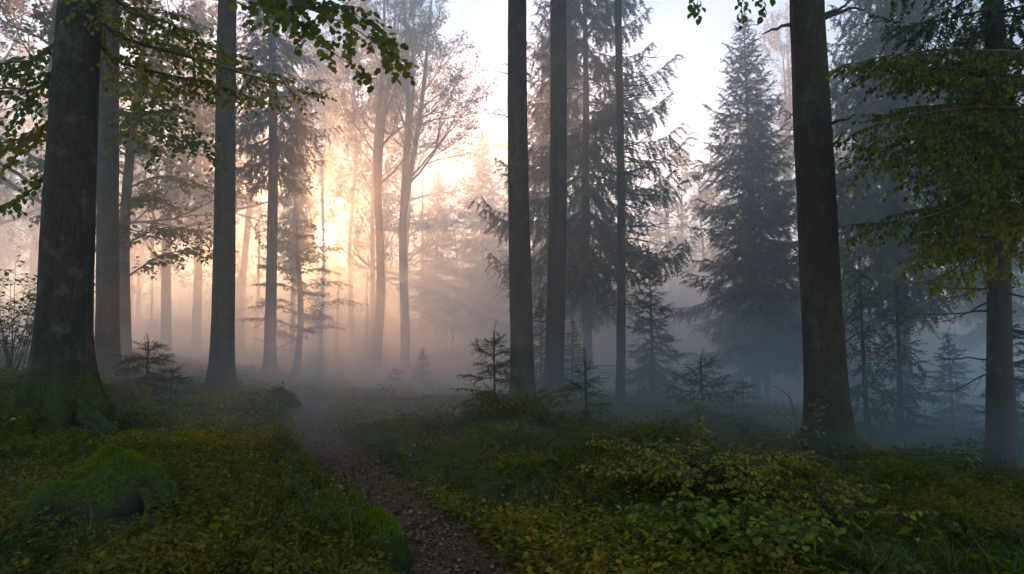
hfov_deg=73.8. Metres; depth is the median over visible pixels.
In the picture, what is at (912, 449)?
leafy shrub
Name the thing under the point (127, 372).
spruce sapling
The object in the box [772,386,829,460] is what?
leafy shrub
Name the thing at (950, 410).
spruce tree
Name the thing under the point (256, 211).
beech tree
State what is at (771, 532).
leafy shrub
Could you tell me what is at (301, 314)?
spruce tree
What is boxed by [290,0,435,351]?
beech tree
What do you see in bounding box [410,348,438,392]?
spruce tree
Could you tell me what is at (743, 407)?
spruce sapling
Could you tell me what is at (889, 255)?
spruce tree
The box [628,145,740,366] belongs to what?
beech tree
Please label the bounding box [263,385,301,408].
mossy rock
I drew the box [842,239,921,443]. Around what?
spruce tree
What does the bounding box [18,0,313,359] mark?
beech tree
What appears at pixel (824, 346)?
beech tree
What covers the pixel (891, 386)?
spruce tree
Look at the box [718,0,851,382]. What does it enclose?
beech tree
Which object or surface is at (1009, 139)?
beech tree
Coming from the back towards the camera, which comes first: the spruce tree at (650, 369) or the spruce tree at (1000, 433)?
the spruce tree at (650, 369)
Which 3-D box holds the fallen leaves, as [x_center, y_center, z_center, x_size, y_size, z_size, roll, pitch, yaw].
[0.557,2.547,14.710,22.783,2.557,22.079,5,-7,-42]
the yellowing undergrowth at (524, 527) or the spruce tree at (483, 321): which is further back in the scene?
the spruce tree at (483, 321)
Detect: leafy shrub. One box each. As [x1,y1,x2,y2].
[0,255,121,371]
[398,403,478,419]
[452,382,584,419]
[570,415,702,450]
[572,431,819,494]
[604,486,846,568]
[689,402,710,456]
[715,472,928,524]
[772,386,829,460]
[839,438,1020,472]
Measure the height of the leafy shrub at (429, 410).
0.470 m
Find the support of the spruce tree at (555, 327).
on the ground at (390, 351)
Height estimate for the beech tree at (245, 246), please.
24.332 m
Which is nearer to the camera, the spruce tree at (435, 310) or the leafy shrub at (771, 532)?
the leafy shrub at (771, 532)
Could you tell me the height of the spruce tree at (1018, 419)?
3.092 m
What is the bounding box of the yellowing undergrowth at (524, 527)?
[89,371,741,573]
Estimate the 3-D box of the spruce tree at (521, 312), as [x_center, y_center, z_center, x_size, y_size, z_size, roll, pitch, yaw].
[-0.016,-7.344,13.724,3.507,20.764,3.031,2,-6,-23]
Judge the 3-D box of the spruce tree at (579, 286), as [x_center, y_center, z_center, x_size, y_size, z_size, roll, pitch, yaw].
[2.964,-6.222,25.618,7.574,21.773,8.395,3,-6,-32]
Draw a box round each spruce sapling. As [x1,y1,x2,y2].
[105,353,141,388]
[112,333,183,398]
[136,364,201,403]
[382,366,407,393]
[451,321,534,427]
[557,347,618,435]
[657,349,765,430]
[723,375,764,415]
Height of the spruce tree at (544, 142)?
20.685 m
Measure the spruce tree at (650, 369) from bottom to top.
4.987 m
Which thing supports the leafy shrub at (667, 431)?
on the ground at (390, 351)
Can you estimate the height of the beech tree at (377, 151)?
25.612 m
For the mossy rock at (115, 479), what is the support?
on the ground at (390, 351)
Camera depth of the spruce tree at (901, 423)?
14.81 m
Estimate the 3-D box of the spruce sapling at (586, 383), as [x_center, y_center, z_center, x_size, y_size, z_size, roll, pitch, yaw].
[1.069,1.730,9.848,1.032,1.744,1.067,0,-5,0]
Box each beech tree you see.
[0,0,52,251]
[0,0,236,359]
[0,0,262,345]
[0,0,419,437]
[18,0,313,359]
[94,0,227,382]
[202,3,313,351]
[204,0,238,394]
[240,30,367,346]
[277,42,374,341]
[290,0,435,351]
[316,0,497,374]
[316,16,433,356]
[317,8,479,351]
[339,0,506,377]
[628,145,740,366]
[687,0,865,459]
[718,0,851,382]
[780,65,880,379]
[822,48,1023,302]
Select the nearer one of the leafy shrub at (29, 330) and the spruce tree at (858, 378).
the leafy shrub at (29, 330)
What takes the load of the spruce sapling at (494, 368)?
on the ground at (390, 351)
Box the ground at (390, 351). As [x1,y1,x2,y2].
[0,315,1023,573]
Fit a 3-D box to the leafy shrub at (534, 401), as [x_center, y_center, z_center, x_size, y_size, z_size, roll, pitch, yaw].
[0.118,1.720,10.135,1.971,0.650,1.387,-2,-6,16]
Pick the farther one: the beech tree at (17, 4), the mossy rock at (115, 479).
the beech tree at (17, 4)
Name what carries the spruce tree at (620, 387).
on the ground at (390, 351)
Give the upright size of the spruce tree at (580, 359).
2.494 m
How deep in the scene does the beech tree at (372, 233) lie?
47.38 m
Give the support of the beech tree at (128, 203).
on the ground at (390, 351)
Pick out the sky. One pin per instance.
(699, 76)
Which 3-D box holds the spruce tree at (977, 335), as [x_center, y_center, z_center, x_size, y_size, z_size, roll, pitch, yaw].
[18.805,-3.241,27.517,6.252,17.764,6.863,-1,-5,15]
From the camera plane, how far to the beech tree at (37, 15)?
24.12 m
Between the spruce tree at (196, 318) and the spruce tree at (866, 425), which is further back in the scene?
the spruce tree at (196, 318)
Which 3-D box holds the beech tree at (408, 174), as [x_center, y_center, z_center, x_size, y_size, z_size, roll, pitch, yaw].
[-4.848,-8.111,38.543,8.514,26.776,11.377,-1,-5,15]
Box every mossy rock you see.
[8,444,206,536]
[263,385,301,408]
[352,507,413,573]
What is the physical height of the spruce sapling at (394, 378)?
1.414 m
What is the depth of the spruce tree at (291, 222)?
38.05 m
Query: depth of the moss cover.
7.24 m
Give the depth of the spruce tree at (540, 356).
17.86 m
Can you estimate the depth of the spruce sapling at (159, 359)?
12.39 m
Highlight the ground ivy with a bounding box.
[0,415,1023,573]
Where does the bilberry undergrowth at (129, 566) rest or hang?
on the ground at (390, 351)
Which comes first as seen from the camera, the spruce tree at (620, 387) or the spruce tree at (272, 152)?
the spruce tree at (620, 387)
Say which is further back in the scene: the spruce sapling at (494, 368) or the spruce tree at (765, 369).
the spruce tree at (765, 369)
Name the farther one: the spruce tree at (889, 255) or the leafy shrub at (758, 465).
the spruce tree at (889, 255)
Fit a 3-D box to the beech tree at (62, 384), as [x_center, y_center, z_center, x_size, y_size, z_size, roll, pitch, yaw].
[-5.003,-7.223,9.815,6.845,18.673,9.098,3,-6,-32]
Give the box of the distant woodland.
[0,37,1023,382]
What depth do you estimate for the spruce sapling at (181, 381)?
12.09 m
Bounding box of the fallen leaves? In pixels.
[0,363,1023,573]
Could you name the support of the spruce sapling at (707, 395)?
on the ground at (390, 351)
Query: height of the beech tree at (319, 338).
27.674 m
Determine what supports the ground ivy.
on the ground at (390, 351)
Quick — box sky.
[0,0,1023,328]
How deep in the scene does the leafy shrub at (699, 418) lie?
6.89 m
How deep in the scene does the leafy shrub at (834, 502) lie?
5.40 m
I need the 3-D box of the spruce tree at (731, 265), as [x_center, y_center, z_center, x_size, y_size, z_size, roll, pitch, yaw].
[8.638,-2.926,25.179,7.148,15.680,6.934,0,-5,0]
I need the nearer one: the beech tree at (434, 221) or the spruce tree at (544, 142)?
the spruce tree at (544, 142)
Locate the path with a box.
[282,394,514,573]
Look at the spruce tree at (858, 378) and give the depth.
23.66 m
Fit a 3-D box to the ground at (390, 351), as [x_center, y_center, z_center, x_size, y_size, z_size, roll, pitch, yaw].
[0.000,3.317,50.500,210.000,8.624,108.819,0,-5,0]
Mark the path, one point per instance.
(376, 473)
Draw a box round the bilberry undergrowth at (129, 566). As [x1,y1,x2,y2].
[0,337,1023,573]
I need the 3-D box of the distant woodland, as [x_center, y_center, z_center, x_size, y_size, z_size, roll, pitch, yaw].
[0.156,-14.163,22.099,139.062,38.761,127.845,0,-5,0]
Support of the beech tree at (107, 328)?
on the ground at (390, 351)
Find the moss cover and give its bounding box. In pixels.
[0,347,1023,573]
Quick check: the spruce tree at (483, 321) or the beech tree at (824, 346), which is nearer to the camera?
the beech tree at (824, 346)
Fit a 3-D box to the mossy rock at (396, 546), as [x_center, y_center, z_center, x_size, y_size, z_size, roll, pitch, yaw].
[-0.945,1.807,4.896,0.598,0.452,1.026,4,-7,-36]
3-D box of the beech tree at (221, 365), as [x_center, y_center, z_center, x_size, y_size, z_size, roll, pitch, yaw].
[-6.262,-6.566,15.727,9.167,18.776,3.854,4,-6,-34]
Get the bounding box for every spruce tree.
[144,1,252,355]
[202,0,343,373]
[235,219,368,374]
[262,87,320,364]
[392,168,477,347]
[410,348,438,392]
[433,127,509,354]
[468,0,700,391]
[476,13,646,378]
[493,0,551,417]
[533,292,545,391]
[536,0,579,404]
[564,318,596,397]
[590,0,682,401]
[615,243,691,397]
[654,12,860,404]
[702,92,802,405]
[774,0,1013,427]
[834,3,937,409]
[835,157,887,417]
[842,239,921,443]
[856,266,942,438]
[865,0,1023,479]
[906,0,1023,385]
[920,328,984,439]
[968,310,1023,452]

